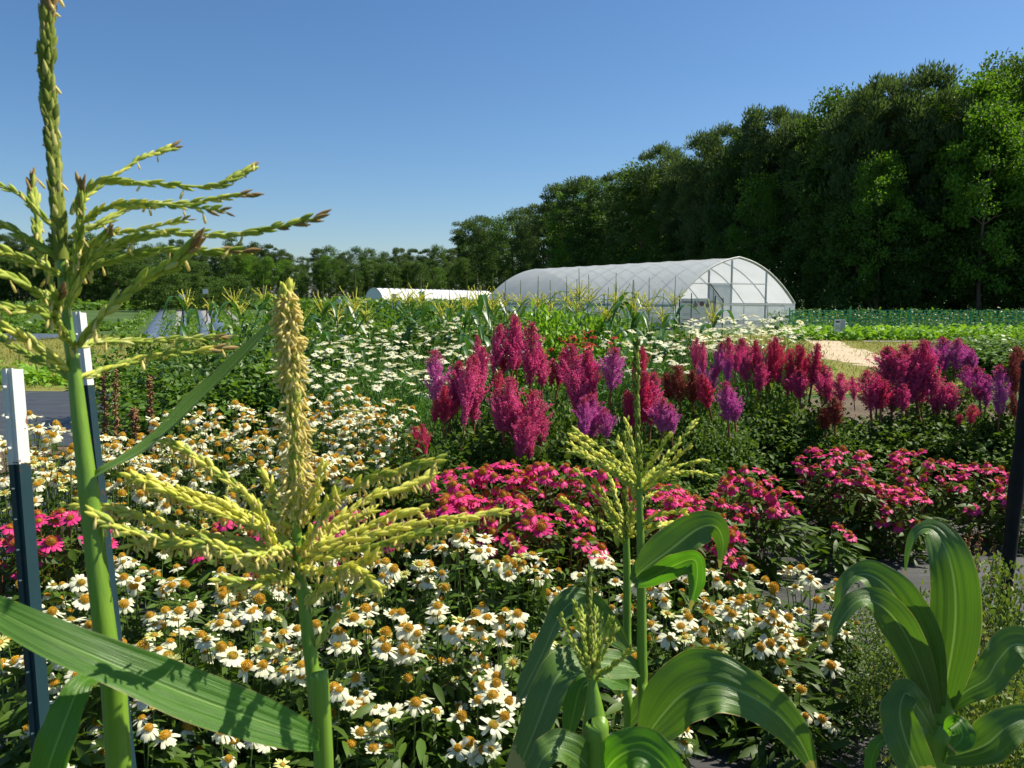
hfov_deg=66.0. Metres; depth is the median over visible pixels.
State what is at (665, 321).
corn plant
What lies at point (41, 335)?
plastic bed
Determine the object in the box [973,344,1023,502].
astilbe
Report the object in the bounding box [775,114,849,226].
pine tree
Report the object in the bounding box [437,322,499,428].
daisy
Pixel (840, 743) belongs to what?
coneflower
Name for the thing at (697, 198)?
pine tree
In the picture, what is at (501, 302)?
corn plant
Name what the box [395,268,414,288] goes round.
broadleaf tree
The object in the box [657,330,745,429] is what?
daisy
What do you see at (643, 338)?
daisy
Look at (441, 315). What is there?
corn plant
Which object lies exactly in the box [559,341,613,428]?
zinnia
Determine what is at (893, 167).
broadleaf tree
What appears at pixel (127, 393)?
crop plant
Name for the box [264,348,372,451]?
daisy
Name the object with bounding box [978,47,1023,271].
broadleaf tree
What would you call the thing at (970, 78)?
broadleaf tree
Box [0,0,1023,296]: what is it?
sky
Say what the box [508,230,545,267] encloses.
pine tree
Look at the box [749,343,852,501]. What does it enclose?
astilbe
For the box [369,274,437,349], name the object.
corn plant
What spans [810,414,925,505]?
astilbe
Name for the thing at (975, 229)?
broadleaf tree
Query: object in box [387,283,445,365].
corn plant
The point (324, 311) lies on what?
corn plant
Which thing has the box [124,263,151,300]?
undergrowth tree
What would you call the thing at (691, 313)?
garden stake
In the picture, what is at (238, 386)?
crop plant
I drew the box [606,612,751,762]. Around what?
coneflower
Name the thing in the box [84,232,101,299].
broadleaf tree
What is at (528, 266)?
broadleaf tree
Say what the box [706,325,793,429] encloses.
daisy
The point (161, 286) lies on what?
undergrowth tree
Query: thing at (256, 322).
corn plant
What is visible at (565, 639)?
coneflower
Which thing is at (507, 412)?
astilbe
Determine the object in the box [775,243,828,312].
undergrowth tree
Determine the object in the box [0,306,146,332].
crop rows
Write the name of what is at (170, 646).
coneflower
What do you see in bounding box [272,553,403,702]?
coneflower
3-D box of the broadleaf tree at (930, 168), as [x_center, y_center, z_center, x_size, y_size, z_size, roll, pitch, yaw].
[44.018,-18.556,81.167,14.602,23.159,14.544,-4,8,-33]
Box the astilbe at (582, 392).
[543,340,651,496]
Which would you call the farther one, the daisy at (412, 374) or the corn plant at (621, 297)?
the corn plant at (621, 297)
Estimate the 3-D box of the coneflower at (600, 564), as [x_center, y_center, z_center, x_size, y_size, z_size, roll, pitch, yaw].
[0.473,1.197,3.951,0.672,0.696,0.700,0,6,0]
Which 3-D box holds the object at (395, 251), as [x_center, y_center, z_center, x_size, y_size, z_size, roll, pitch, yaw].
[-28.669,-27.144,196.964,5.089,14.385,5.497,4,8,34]
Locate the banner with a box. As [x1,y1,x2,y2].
[679,296,715,332]
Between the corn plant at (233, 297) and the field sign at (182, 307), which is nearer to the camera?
the corn plant at (233, 297)
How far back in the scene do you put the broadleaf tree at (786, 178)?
87.04 m
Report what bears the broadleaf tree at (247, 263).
on the ground at (92, 315)
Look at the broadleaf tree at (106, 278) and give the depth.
191.88 m
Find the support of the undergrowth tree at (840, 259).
on the ground at (92, 315)
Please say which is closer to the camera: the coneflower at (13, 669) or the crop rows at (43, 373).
the coneflower at (13, 669)
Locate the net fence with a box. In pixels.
[789,308,1023,328]
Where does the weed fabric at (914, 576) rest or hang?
on the ground at (92, 315)
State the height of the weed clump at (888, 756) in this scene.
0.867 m
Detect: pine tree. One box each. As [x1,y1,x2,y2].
[0,233,12,262]
[3,236,27,295]
[20,236,45,283]
[68,233,78,300]
[103,237,122,278]
[167,238,184,274]
[189,254,208,273]
[208,255,225,277]
[222,237,245,275]
[240,241,260,283]
[258,244,279,291]
[273,252,293,287]
[276,248,295,281]
[295,256,311,290]
[309,248,327,292]
[334,251,350,297]
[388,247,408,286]
[403,248,420,283]
[417,248,437,288]
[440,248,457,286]
[450,219,479,288]
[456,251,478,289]
[465,215,502,289]
[473,236,497,282]
[493,238,519,280]
[505,206,542,272]
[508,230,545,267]
[518,202,557,269]
[531,182,578,267]
[542,205,574,263]
[549,175,608,265]
[559,200,589,260]
[576,203,609,263]
[595,169,645,264]
[608,184,658,252]
[633,141,691,261]
[633,180,674,247]
[653,148,694,259]
[663,126,727,260]
[666,158,707,257]
[683,161,746,251]
[693,121,758,252]
[719,154,754,258]
[723,103,790,254]
[729,127,793,270]
[747,137,806,225]
[748,103,807,280]
[770,113,837,311]
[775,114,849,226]
[811,90,890,306]
[814,82,912,273]
[838,70,934,315]
[874,57,978,315]
[907,86,997,312]
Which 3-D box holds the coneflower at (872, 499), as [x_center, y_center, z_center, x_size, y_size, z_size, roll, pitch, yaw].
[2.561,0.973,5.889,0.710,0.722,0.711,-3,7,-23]
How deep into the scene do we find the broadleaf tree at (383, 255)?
199.24 m
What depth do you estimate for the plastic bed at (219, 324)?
49.14 m
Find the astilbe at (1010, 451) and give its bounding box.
[946,424,1014,494]
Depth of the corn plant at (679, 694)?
1.18 m
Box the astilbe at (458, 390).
[421,344,499,480]
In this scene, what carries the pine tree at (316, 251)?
on the ground at (92, 315)
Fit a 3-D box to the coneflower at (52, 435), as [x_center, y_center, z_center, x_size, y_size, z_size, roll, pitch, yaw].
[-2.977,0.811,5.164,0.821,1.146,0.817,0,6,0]
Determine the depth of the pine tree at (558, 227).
170.07 m
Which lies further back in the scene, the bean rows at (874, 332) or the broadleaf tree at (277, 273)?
the broadleaf tree at (277, 273)
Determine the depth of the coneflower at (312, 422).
5.83 m
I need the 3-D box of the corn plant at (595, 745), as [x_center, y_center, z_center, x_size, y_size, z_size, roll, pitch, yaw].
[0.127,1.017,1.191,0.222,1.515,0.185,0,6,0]
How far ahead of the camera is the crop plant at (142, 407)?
8.48 m
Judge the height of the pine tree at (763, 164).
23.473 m
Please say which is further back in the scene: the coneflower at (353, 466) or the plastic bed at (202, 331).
the plastic bed at (202, 331)
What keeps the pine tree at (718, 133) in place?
on the ground at (92, 315)
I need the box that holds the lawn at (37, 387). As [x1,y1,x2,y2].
[0,335,1017,393]
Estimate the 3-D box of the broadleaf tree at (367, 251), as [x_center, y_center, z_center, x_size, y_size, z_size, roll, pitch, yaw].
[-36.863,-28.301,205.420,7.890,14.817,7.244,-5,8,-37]
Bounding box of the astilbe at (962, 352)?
[895,335,995,433]
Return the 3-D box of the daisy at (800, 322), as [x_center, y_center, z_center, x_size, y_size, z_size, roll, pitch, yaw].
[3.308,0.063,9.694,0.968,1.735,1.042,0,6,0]
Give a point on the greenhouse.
(752, 287)
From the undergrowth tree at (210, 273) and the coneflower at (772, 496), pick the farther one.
the undergrowth tree at (210, 273)
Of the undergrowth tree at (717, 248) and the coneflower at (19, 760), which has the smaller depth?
the coneflower at (19, 760)
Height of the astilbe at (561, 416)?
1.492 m
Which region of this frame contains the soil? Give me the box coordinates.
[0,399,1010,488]
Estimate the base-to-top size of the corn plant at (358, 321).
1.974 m
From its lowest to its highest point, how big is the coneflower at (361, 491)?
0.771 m
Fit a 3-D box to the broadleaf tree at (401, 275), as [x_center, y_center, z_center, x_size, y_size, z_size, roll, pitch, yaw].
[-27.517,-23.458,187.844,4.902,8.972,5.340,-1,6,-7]
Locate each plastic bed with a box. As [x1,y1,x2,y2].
[4,334,57,339]
[141,309,166,338]
[155,309,175,337]
[180,310,186,335]
[195,310,207,335]
[207,310,231,337]
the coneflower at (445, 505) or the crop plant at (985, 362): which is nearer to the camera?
the coneflower at (445, 505)
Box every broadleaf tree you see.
[7,259,32,301]
[15,252,45,301]
[43,247,77,287]
[68,247,98,300]
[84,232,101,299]
[95,251,120,298]
[108,263,136,289]
[117,242,143,296]
[137,243,159,265]
[151,242,168,276]
[173,259,196,299]
[211,255,239,297]
[221,253,248,298]
[228,255,254,297]
[238,255,265,298]
[249,261,271,299]
[253,256,279,297]
[267,269,285,298]
[275,258,297,293]
[301,273,317,298]
[306,260,332,298]
[313,254,341,298]
[315,244,341,298]
[325,258,349,298]
[342,262,364,297]
[345,245,367,293]
[351,256,372,296]
[353,271,371,297]
[356,247,382,293]
[372,274,386,287]
[374,251,394,284]
[389,268,405,288]
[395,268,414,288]
[410,262,434,288]
[418,259,442,288]
[424,243,452,289]
[428,267,448,289]
[432,253,456,288]
[436,261,458,289]
[445,264,467,289]
[450,222,484,290]
[452,256,477,290]
[469,216,515,292]
[483,210,523,291]
[493,264,515,283]
[516,220,552,268]
[539,184,597,267]
[557,216,581,265]
[559,177,631,266]
[585,203,624,264]
[586,247,606,265]
[590,157,672,264]
[628,164,678,262]
[632,246,665,263]
[689,141,748,256]
[696,128,779,279]
[724,172,788,276]
[760,108,838,311]
[774,111,860,311]
[775,256,811,306]
[781,81,889,312]
[839,149,927,316]
[842,86,962,256]
[853,196,927,316]
[891,89,996,308]
[903,76,1018,307]
[904,66,1023,315]
[920,93,1023,317]
[939,103,1007,278]
[942,49,1023,292]
[952,223,1020,309]
[959,92,1023,314]
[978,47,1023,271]
[978,73,1023,308]
[999,243,1023,309]
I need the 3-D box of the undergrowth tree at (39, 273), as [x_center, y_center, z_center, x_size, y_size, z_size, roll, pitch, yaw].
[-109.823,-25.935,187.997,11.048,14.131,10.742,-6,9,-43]
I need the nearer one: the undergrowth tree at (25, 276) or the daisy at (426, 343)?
the daisy at (426, 343)
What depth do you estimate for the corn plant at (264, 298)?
12.45 m
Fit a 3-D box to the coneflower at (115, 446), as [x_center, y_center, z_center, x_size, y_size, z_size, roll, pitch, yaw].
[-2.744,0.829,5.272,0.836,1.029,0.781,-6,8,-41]
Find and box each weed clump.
[808,580,929,707]
[835,616,979,767]
[852,625,1023,767]
[866,548,1023,767]
[876,702,1023,767]
[884,546,1023,767]
[955,626,1023,767]
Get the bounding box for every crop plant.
[60,331,194,420]
[95,361,210,451]
[98,385,259,485]
[100,375,276,470]
[113,349,236,433]
[129,349,238,394]
[153,355,326,470]
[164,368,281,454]
[167,316,279,371]
[180,328,318,381]
[193,342,372,452]
[225,315,340,360]
[243,336,371,413]
[269,308,350,360]
[297,303,375,333]
[298,306,385,354]
[316,316,389,392]
[331,323,443,393]
[339,303,391,330]
[348,306,426,351]
[368,307,434,338]
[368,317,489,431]
[381,307,485,352]
[419,304,492,384]
[428,308,523,411]
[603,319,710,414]
[882,339,1012,376]
[909,335,1022,376]
[933,334,1023,375]
[959,338,1023,377]
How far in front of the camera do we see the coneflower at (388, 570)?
3.71 m
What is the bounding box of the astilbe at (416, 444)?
[350,421,490,577]
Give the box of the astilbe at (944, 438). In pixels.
[870,415,1000,512]
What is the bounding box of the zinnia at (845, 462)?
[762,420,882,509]
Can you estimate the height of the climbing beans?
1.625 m
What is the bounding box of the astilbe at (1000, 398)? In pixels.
[971,362,1014,495]
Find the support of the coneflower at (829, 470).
on the weed fabric at (914, 576)
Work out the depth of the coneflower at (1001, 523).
6.01 m
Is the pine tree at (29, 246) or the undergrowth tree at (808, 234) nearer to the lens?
the undergrowth tree at (808, 234)
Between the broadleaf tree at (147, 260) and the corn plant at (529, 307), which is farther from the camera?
the broadleaf tree at (147, 260)
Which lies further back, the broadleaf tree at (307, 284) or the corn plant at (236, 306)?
the broadleaf tree at (307, 284)
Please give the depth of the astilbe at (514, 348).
6.23 m
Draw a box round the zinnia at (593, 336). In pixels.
[585,335,629,440]
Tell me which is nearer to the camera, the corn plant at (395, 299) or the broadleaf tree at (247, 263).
the corn plant at (395, 299)
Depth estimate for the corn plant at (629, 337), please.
10.00 m
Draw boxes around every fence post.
[1,368,49,755]
[72,311,136,767]
[994,360,1023,698]
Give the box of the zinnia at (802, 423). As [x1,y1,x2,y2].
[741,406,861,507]
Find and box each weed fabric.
[0,391,127,445]
[0,488,1023,767]
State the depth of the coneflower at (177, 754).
2.83 m
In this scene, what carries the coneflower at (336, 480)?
on the weed fabric at (914, 576)
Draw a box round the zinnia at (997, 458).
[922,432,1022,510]
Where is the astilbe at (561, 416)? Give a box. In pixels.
[533,346,577,459]
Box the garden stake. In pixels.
[690,293,691,337]
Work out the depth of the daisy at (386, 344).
10.45 m
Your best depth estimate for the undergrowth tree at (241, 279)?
109.66 m
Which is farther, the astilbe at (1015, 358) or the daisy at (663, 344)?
the daisy at (663, 344)
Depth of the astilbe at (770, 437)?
6.81 m
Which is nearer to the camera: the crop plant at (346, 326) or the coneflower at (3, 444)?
the coneflower at (3, 444)
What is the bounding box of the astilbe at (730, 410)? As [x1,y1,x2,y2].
[663,334,765,511]
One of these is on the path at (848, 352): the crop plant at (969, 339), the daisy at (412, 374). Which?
the crop plant at (969, 339)
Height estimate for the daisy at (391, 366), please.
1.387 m
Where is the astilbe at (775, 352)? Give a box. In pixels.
[724,334,804,505]
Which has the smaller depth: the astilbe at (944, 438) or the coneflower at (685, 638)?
the coneflower at (685, 638)
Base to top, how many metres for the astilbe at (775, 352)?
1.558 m
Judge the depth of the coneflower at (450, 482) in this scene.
4.64 m
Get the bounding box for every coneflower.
[0,410,80,570]
[0,420,121,580]
[0,455,83,605]
[0,455,143,611]
[0,508,144,648]
[0,524,70,655]
[0,580,90,704]
[0,617,150,767]
[0,635,100,766]
[0,707,151,767]
[8,574,160,699]
[39,432,156,569]
[54,449,186,595]
[73,551,207,702]
[76,707,213,767]
[77,477,213,601]
[85,605,249,766]
[101,436,183,565]
[125,434,233,556]
[125,472,246,592]
[127,564,264,717]
[133,406,232,522]
[156,603,312,767]
[165,432,279,572]
[175,518,279,637]
[178,400,275,529]
[185,568,329,701]
[192,733,313,767]
[214,430,321,538]
[217,530,326,639]
[217,619,377,767]
[220,408,308,527]
[246,446,358,588]
[261,681,416,767]
[264,394,356,486]
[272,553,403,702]
[273,416,367,534]
[275,452,392,558]
[289,602,447,767]
[292,509,390,627]
[305,386,390,487]
[320,410,406,503]
[323,450,432,587]
[330,550,476,694]
[335,398,419,477]
[337,694,487,767]
[347,510,445,621]
[351,424,431,488]
[352,601,515,767]
[398,522,534,694]
[405,490,517,653]
[407,463,506,623]
[415,678,566,767]
[419,607,565,767]
[451,459,561,614]
[457,489,569,648]
[461,540,579,681]
[501,461,609,589]
[506,505,622,645]
[506,617,632,734]
[541,550,666,695]
[551,461,652,602]
[551,684,707,767]
[600,483,711,623]
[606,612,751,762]
[609,575,735,679]
[646,490,756,603]
[665,564,803,682]
[669,529,763,625]
[694,594,828,753]
[698,465,808,588]
[706,679,861,767]
[724,483,824,585]
[741,564,880,684]
[759,611,892,731]
[780,445,891,550]
[801,522,874,574]
[803,465,906,560]
[843,485,950,565]
[865,448,976,534]
[927,461,1023,547]
[973,477,1023,551]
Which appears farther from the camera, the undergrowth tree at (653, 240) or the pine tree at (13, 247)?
the pine tree at (13, 247)
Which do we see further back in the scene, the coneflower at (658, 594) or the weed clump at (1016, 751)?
the coneflower at (658, 594)
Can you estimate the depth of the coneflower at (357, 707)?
2.88 m
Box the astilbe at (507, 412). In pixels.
[470,374,578,549]
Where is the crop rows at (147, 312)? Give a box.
[101,307,267,338]
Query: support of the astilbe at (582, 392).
on the weed fabric at (914, 576)
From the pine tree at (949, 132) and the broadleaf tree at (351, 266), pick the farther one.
the broadleaf tree at (351, 266)
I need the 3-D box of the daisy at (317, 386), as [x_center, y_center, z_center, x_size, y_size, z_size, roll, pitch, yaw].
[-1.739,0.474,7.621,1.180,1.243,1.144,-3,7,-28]
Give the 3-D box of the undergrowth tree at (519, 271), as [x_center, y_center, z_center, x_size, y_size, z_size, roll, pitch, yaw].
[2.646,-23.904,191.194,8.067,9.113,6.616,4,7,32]
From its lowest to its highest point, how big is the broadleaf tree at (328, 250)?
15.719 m
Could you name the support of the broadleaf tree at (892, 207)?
on the ground at (92, 315)
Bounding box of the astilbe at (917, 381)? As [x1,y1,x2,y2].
[855,337,984,504]
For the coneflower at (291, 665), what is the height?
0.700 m
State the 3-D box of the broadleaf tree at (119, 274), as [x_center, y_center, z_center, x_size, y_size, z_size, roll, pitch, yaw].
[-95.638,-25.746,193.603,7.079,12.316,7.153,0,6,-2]
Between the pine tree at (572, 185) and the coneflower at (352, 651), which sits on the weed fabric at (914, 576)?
the coneflower at (352, 651)
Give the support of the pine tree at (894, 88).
on the ground at (92, 315)
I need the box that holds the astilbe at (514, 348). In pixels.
[471,311,564,461]
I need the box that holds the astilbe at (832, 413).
[783,364,878,508]
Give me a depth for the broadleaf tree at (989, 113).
66.60 m
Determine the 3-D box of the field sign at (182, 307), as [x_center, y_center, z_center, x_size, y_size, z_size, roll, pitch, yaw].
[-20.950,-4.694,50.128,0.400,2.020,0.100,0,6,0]
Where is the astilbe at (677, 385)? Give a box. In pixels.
[645,363,735,511]
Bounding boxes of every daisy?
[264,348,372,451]
[265,357,355,467]
[265,369,380,486]
[302,341,389,426]
[314,362,396,454]
[316,326,368,369]
[322,343,421,446]
[330,335,390,395]
[336,370,439,474]
[338,320,398,383]
[350,374,462,464]
[352,354,438,460]
[361,326,425,391]
[376,340,446,431]
[384,354,484,458]
[389,343,489,444]
[394,330,460,440]
[428,317,477,375]
[435,345,510,450]
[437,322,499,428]
[517,343,597,447]
[568,341,633,437]
[596,329,667,433]
[606,340,689,453]
[621,354,708,451]
[627,336,712,440]
[643,351,719,443]
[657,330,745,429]
[660,322,724,428]
[675,328,764,434]
[675,336,749,435]
[679,316,740,420]
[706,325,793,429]
[714,314,767,425]
[730,316,791,410]
[736,327,814,418]
[745,318,817,414]
[747,324,837,428]
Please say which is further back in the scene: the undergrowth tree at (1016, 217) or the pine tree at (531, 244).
the pine tree at (531, 244)
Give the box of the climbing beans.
[764,305,1023,331]
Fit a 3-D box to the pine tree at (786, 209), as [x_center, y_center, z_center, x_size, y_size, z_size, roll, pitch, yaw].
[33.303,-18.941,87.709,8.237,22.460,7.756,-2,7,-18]
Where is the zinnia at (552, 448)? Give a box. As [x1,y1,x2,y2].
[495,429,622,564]
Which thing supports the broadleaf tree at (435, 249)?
on the ground at (92, 315)
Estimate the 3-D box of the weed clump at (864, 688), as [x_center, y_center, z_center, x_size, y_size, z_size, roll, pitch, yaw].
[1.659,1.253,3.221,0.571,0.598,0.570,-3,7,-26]
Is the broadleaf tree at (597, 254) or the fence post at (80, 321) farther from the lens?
the broadleaf tree at (597, 254)
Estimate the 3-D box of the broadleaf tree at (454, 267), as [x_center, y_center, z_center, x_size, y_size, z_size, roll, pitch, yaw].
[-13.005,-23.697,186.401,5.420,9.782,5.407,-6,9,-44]
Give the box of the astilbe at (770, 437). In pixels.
[694,407,816,509]
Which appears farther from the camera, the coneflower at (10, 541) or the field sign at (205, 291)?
the field sign at (205, 291)
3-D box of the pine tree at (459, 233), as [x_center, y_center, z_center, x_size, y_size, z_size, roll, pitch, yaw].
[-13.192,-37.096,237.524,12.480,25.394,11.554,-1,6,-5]
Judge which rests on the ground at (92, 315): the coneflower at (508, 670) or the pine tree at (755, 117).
the pine tree at (755, 117)
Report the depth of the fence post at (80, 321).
2.17 m
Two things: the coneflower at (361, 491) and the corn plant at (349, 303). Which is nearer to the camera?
the coneflower at (361, 491)
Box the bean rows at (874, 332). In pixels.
[768,320,1023,340]
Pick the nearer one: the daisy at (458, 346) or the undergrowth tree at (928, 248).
the daisy at (458, 346)
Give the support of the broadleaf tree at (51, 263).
on the ground at (92, 315)
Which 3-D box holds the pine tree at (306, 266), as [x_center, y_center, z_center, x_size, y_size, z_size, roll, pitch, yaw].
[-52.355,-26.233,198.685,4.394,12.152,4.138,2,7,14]
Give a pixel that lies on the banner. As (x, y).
(685, 315)
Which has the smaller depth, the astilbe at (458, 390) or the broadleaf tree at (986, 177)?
the astilbe at (458, 390)
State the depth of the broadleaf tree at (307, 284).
185.57 m
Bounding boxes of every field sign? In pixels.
[179,294,184,322]
[203,289,207,319]
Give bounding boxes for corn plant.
[0,0,331,767]
[0,277,513,767]
[160,288,200,361]
[199,278,270,343]
[202,289,230,364]
[218,287,266,345]
[225,274,276,336]
[246,292,293,339]
[255,277,309,334]
[272,302,352,354]
[297,282,355,384]
[305,290,380,379]
[309,275,400,405]
[338,292,415,384]
[353,289,426,342]
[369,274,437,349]
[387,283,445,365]
[410,299,472,345]
[424,286,486,382]
[429,289,497,421]
[438,278,509,426]
[460,274,538,422]
[471,277,540,383]
[492,280,549,338]
[505,338,816,767]
[515,290,581,340]
[515,431,658,732]
[519,276,580,343]
[523,278,598,331]
[527,568,683,767]
[534,290,612,418]
[543,279,624,330]
[548,292,589,338]
[558,274,630,330]
[577,287,627,404]
[580,273,653,397]
[593,279,669,416]
[602,277,691,384]
[603,282,652,355]
[610,290,644,402]
[643,276,699,368]
[653,293,690,366]
[698,290,738,381]
[826,519,1023,767]
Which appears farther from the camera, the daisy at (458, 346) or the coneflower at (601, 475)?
the daisy at (458, 346)
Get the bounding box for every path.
[174,309,181,332]
[201,310,214,336]
[224,309,255,333]
[807,338,1008,380]
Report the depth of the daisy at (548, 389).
8.41 m
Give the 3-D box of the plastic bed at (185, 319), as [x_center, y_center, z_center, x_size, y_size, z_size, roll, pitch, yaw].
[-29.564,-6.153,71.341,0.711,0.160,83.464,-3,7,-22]
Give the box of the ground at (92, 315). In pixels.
[1,297,1023,407]
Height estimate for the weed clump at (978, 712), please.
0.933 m
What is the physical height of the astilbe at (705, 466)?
0.879 m
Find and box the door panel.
[710,284,730,303]
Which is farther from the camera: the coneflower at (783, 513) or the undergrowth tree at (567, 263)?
the undergrowth tree at (567, 263)
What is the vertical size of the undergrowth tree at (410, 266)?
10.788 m
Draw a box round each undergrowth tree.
[0,256,19,303]
[0,258,30,303]
[20,249,47,302]
[27,249,57,301]
[69,253,115,302]
[95,252,134,300]
[114,259,143,300]
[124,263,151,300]
[125,279,172,310]
[144,266,170,298]
[145,272,193,311]
[152,259,173,298]
[169,272,214,310]
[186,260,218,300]
[191,276,230,309]
[199,271,220,297]
[215,273,259,307]
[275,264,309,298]
[334,272,358,298]
[358,259,384,296]
[370,261,402,288]
[399,259,427,288]
[470,271,483,290]
[514,268,527,274]
[563,243,602,266]
[592,245,636,265]
[622,222,689,263]
[664,251,696,261]
[692,251,725,259]
[700,230,751,305]
[727,226,788,305]
[741,229,806,308]
[773,211,858,312]
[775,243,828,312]
[809,197,903,315]
[816,198,936,316]
[849,219,959,316]
[886,250,954,315]
[898,197,1004,315]
[938,251,992,315]
[952,190,1023,314]
[956,237,1023,317]
[987,211,1023,317]
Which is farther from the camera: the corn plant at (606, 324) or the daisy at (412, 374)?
the corn plant at (606, 324)
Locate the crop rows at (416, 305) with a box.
[257,296,506,329]
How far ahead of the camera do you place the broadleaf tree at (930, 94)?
78.07 m
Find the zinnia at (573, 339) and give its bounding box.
[570,330,612,417]
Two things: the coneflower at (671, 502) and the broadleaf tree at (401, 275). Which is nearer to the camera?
the coneflower at (671, 502)
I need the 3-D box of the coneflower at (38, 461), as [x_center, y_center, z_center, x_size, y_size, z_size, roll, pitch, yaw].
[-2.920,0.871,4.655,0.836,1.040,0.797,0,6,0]
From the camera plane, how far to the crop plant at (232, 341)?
10.88 m
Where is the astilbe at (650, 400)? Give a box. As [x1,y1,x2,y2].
[597,346,710,532]
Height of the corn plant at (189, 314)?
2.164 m
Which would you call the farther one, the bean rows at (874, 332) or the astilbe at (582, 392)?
the bean rows at (874, 332)
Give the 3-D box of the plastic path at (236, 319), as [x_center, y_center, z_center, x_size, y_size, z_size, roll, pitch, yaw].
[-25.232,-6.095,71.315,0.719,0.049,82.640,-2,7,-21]
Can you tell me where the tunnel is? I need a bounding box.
[366,287,490,305]
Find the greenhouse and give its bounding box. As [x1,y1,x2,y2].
[489,256,794,329]
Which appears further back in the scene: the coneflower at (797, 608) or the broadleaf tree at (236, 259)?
the broadleaf tree at (236, 259)
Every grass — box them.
[0,334,237,389]
[666,335,1018,390]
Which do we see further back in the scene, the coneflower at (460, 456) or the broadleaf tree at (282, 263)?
the broadleaf tree at (282, 263)
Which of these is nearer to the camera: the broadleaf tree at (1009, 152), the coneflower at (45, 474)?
the coneflower at (45, 474)
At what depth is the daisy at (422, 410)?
7.38 m
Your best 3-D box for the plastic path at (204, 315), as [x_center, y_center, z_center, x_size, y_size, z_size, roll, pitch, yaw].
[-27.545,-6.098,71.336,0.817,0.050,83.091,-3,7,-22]
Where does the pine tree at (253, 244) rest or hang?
on the ground at (92, 315)
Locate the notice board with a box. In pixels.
[834,319,844,337]
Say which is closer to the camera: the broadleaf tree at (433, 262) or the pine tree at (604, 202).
the pine tree at (604, 202)
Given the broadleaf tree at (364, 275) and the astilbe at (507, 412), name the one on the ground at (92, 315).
the broadleaf tree at (364, 275)
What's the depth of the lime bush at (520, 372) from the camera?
9.30 m
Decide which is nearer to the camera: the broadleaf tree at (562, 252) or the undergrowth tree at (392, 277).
the broadleaf tree at (562, 252)
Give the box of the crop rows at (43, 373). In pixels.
[0,360,210,387]
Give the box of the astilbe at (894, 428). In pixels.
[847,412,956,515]
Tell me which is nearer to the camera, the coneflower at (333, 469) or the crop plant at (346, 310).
the coneflower at (333, 469)
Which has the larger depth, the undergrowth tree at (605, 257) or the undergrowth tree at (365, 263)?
the undergrowth tree at (365, 263)
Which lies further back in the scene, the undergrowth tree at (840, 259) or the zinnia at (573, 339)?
the undergrowth tree at (840, 259)
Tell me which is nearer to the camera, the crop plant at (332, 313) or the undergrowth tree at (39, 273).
the crop plant at (332, 313)
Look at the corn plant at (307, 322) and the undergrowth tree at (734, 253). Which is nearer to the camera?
the corn plant at (307, 322)
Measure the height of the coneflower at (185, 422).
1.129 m
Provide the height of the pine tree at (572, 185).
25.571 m
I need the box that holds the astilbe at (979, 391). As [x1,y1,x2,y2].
[927,365,1012,486]
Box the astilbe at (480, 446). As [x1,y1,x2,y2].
[410,421,543,556]
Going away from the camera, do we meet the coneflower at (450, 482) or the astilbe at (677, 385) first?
the coneflower at (450, 482)
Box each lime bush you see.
[493,327,571,438]
[496,299,599,418]
[519,303,608,438]
[562,306,631,431]
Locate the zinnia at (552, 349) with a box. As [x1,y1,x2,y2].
[548,335,597,411]
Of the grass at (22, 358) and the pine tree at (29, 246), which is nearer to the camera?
the grass at (22, 358)
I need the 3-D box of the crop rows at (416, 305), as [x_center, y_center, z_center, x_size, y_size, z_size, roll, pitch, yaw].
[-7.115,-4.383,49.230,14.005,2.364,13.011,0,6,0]
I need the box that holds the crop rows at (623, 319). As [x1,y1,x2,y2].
[391,310,669,359]
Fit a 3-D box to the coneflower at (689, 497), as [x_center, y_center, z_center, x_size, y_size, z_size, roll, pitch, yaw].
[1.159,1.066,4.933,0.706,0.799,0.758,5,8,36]
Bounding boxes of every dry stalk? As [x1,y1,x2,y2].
[98,373,110,498]
[109,369,121,501]
[126,406,140,504]
[144,375,155,505]
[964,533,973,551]
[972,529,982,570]
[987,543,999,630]
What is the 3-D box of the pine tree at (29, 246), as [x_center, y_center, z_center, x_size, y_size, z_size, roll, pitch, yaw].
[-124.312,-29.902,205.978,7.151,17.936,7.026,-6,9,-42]
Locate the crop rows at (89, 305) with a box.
[0,297,430,309]
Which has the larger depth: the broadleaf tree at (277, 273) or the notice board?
the broadleaf tree at (277, 273)

